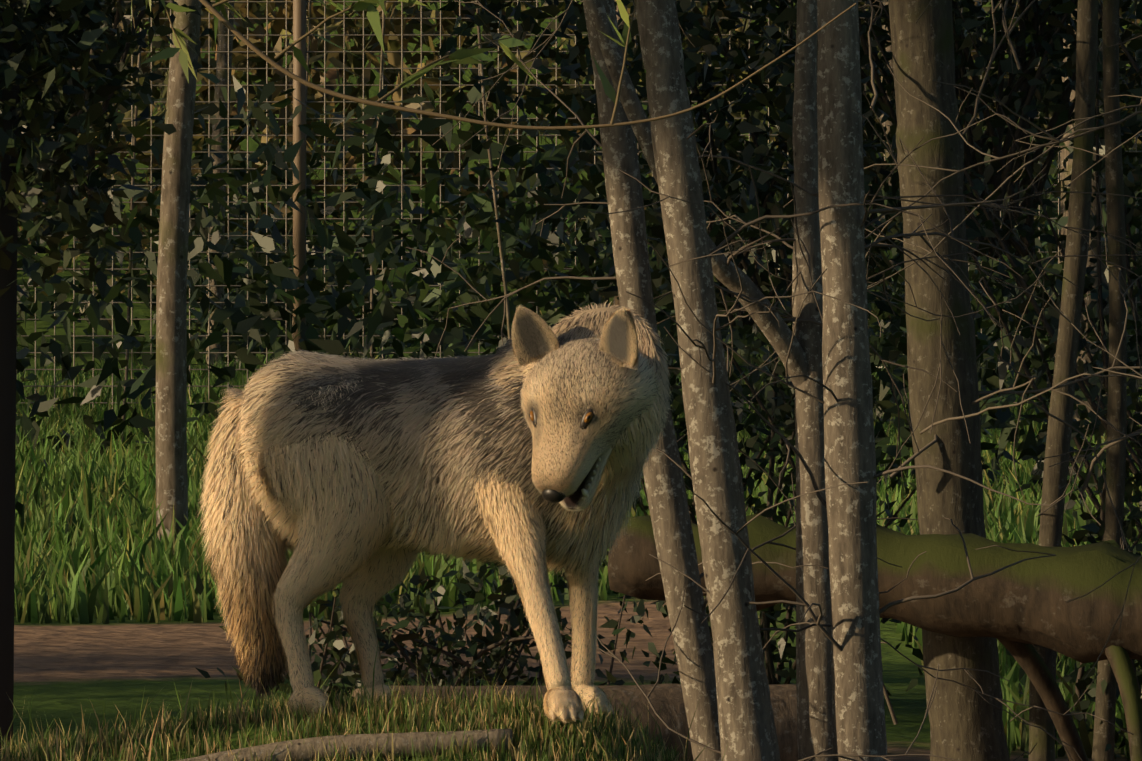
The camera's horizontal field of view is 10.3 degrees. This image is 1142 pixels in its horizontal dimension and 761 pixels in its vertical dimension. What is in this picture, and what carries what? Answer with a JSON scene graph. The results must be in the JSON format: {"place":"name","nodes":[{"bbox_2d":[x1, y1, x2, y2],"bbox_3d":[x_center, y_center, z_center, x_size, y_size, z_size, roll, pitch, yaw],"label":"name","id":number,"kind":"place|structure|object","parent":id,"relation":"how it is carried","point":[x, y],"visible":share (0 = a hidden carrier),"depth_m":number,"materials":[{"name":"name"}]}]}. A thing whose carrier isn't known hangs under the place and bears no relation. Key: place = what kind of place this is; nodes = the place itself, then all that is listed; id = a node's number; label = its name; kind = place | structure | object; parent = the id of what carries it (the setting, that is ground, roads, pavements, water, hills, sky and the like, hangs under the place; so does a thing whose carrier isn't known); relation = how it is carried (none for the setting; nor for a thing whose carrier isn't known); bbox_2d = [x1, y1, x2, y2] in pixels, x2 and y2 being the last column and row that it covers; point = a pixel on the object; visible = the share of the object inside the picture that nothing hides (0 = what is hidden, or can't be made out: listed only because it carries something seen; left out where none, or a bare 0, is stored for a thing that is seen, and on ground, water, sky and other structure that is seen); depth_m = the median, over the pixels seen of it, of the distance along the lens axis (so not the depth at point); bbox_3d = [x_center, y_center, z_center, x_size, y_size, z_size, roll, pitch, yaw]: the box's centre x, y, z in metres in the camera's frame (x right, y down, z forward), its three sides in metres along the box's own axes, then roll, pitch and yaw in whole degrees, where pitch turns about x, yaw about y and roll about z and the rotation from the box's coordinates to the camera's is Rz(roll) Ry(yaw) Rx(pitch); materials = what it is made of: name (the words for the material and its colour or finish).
{"place":"outdoors","nodes":[
{"label":"outdoors","id":0,"kind":"place"},
{"bbox_2d":[13,0,1139,760],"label":"ground","id":1,"kind":"structure","parent":0,"point":[111,670],"depth_m":21.60,"materials":[{"name":"brown soil"}]},
{"bbox_2d":[175,729,512,760],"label":"log","id":2,"kind":"object","parent":1,"relation":"on","point":[298,748],"visible":0.85,"depth_m":12.84,"materials":[{"name":"wood"}]},
{"bbox_2d":[0,674,696,760],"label":"grass mound","id":3,"kind":"object","parent":1,"relation":"on","point":[426,708],"depth_m":13.04,"materials":[{"name":"green plant"}]},
{"bbox_2d":[0,641,724,760],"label":"grass blades","id":4,"kind":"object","parent":1,"relation":"on","point":[394,705],"depth_m":13.07,"materials":[{"name":"green plant"}]},
{"bbox_2d":[197,300,672,723],"bbox_3d":[-0.241,0.271,13.240,1.096,0.866,0.530,-1,-1,31],"label":"wolf","id":5,"kind":"object","parent":1,"relation":"on","point":[523,452],"visible":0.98,"depth_m":13.15,"materials":[{"name":"fur"}]},
{"bbox_2d":[0,0,1141,757],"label":"evergreen bush","id":6,"kind":"object","parent":1,"relation":"on","point":[58,82],"depth_m":18.09,"materials":[{"name":"green plant"}]},
{"bbox_2d":[347,683,797,760],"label":"cut log","id":7,"kind":"object","parent":1,"relation":"on","point":[668,699],"visible":0.21,"depth_m":14.98,"materials":[{"name":"brown wood"}]},
{"bbox_2d":[16,0,1141,494],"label":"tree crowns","id":8,"kind":"object","parent":1,"relation":"on","point":[250,314],"visible":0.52,"depth_m":44.64,"materials":[{"name":"green plant"}]},
{"bbox_2d":[16,0,1141,425],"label":"fence wire","id":9,"kind":"object","parent":1,"relation":"on","point":[300,118],"visible":0.1,"depth_m":49.32,"materials":[{"name":"metal"}]},
{"bbox_2d":[121,0,1108,543],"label":"tree trunks","id":10,"kind":"object","parent":1,"relation":"on","point":[171,338],"visible":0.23,"depth_m":29.34,"materials":[{"name":"brown plant"}]},
{"bbox_2d":[583,0,886,760],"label":"alder clump","id":11,"kind":"object","parent":1,"relation":"on","point":[840,703],"visible":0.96,"depth_m":14.22,"materials":[{"name":"grey plant"}]},
{"bbox_2d":[406,0,1141,760],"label":"bare twigs","id":12,"kind":"object","parent":1,"relation":"on","point":[1054,142],"visible":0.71,"depth_m":14.72,"materials":[{"name":"brown wood"}]},
{"bbox_2d":[132,0,855,129],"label":"drooping twig","id":13,"kind":"object","parent":12,"relation":"attached to","point":[231,27],"visible":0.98,"depth_m":13.55,"materials":[{"name":"brown wood"}]},
{"bbox_2d":[131,0,631,102],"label":"leaves","id":14,"kind":"object","parent":13,"relation":"attached to","point":[468,56],"visible":0.98,"depth_m":13.57,"materials":[{"name":"green plant"}]},
{"bbox_2d":[608,514,1141,760],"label":"fallen log","id":15,"kind":"object","parent":1,"relation":"on","point":[1018,610],"visible":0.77,"depth_m":15.86,"materials":[{"name":"wood"}]},
{"bbox_2d":[888,0,1126,760],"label":"tree trunks","id":16,"kind":"object","parent":1,"relation":"on","point":[966,723],"visible":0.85,"depth_m":16.20,"materials":[{"name":"wood"}]},
{"bbox_2d":[14,345,1141,759],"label":"field grass","id":17,"kind":"structure","parent":0,"point":[88,505],"depth_m":28.38,"materials":[{"name":"green plant"}]}
]}

